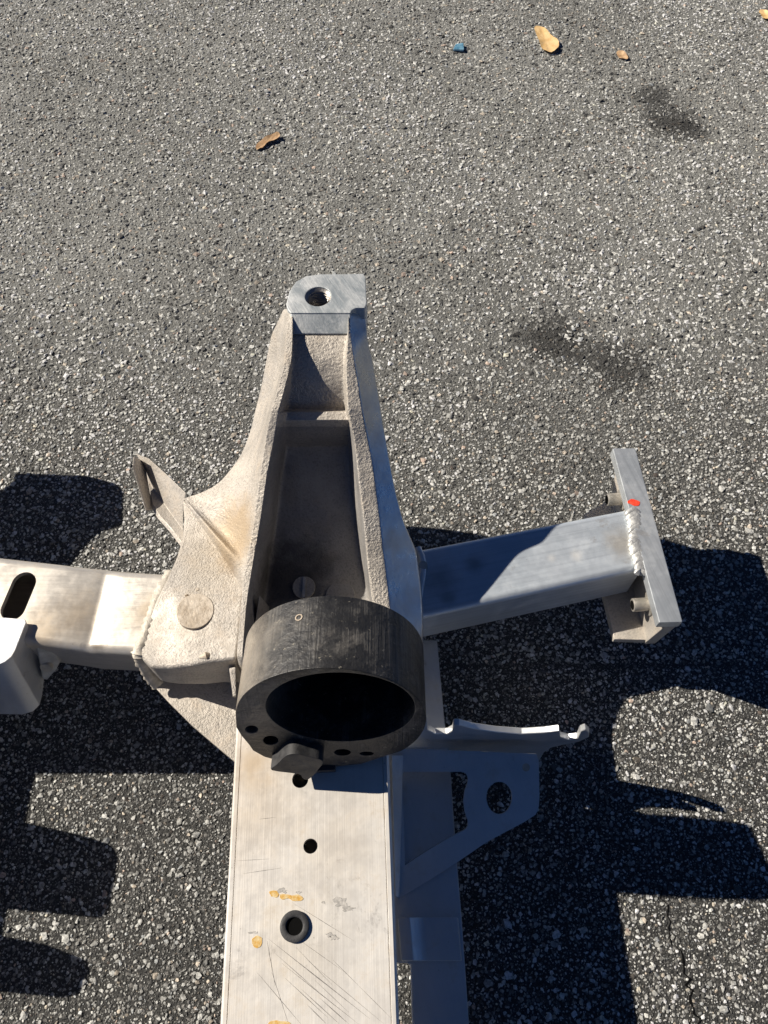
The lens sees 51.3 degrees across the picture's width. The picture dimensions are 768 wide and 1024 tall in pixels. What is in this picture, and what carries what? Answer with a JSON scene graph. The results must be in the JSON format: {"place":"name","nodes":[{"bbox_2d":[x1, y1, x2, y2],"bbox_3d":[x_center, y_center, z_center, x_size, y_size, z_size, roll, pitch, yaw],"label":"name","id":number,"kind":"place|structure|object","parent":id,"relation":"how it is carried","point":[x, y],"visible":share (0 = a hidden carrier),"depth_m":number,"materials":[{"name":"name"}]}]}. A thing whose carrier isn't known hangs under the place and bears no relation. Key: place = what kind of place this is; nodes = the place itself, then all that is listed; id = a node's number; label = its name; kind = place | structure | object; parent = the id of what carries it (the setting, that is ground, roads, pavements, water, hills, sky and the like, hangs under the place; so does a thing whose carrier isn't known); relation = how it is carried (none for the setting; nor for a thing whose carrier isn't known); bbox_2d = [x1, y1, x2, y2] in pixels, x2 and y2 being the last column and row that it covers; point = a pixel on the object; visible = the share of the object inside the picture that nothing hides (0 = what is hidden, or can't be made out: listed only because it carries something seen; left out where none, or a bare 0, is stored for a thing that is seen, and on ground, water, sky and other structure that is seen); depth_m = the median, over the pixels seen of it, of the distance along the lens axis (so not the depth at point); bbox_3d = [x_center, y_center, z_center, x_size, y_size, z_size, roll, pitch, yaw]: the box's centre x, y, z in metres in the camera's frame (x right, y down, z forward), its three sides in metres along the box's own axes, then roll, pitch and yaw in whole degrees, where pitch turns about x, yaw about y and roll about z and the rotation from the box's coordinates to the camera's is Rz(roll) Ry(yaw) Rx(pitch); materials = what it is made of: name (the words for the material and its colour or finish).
{"place":"outdoors","nodes":[
{"label":"outdoors","id":0,"kind":"place"},
{"bbox_2d":[0,0,767,1023],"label":"asphalt ground","id":1,"kind":"structure","parent":0,"point":[542,710],"depth_m":0.93,"materials":[{"name":"grey asphalt"}]},
{"bbox_2d":[256,132,279,149],"bbox_3d":[-0.168,-0.536,1.154,0.044,0.005,0.015,-36,67,-18],"label":"dry leaf","id":2,"kind":"object","parent":1,"relation":"on","point":[267,139],"visible":1,"depth_m":1.16,"materials":[{"name":"brown plant"}]},
{"bbox_2d":[0,274,681,1023],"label":"aluminium subframe","id":3,"kind":"object","parent":1,"relation":"on","point":[284,614],"visible":1,"depth_m":0.63,"materials":[{"name":"silver metal"}]},
{"bbox_2d":[453,43,463,50],"bbox_3d":[0.118,-0.736,1.266,0.017,0.004,0.019,0,61,0],"label":"plastic chip","id":4,"kind":"object","parent":1,"relation":"on","point":[459,47],"visible":1,"depth_m":1.26,"materials":[{"name":"blue plastic"}]},
{"bbox_2d":[534,26,558,51],"bbox_3d":[0.260,-0.756,1.276,0.030,0.005,0.074,-9,61,-5],"label":"dry leaf","id":5,"kind":"object","parent":1,"relation":"on","point":[548,41],"visible":1,"depth_m":1.28,"materials":[{"name":"beige plant"}]},
{"bbox_2d":[616,50,627,58],"bbox_3d":[0.374,-0.718,1.257,0.013,0.004,0.026,-18,62,-10],"label":"dry leaf","id":6,"kind":"object","parent":1,"relation":"on","point":[621,54],"visible":1,"depth_m":1.26,"materials":[{"name":"beige plant"}]},
{"bbox_2d":[660,887,701,1023],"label":"asphalt crack","id":7,"kind":"object","parent":1,"relation":"on","point":[686,985],"visible":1,"depth_m":0.65,"materials":[{"name":"black asphalt"}]},
{"bbox_2d":[759,9,767,18],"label":"dry leaf","id":8,"kind":"object","parent":1,"relation":"on","point":[763,13],"visible":1,"depth_m":1.31,"materials":[{"name":"beige plant"}]}
]}

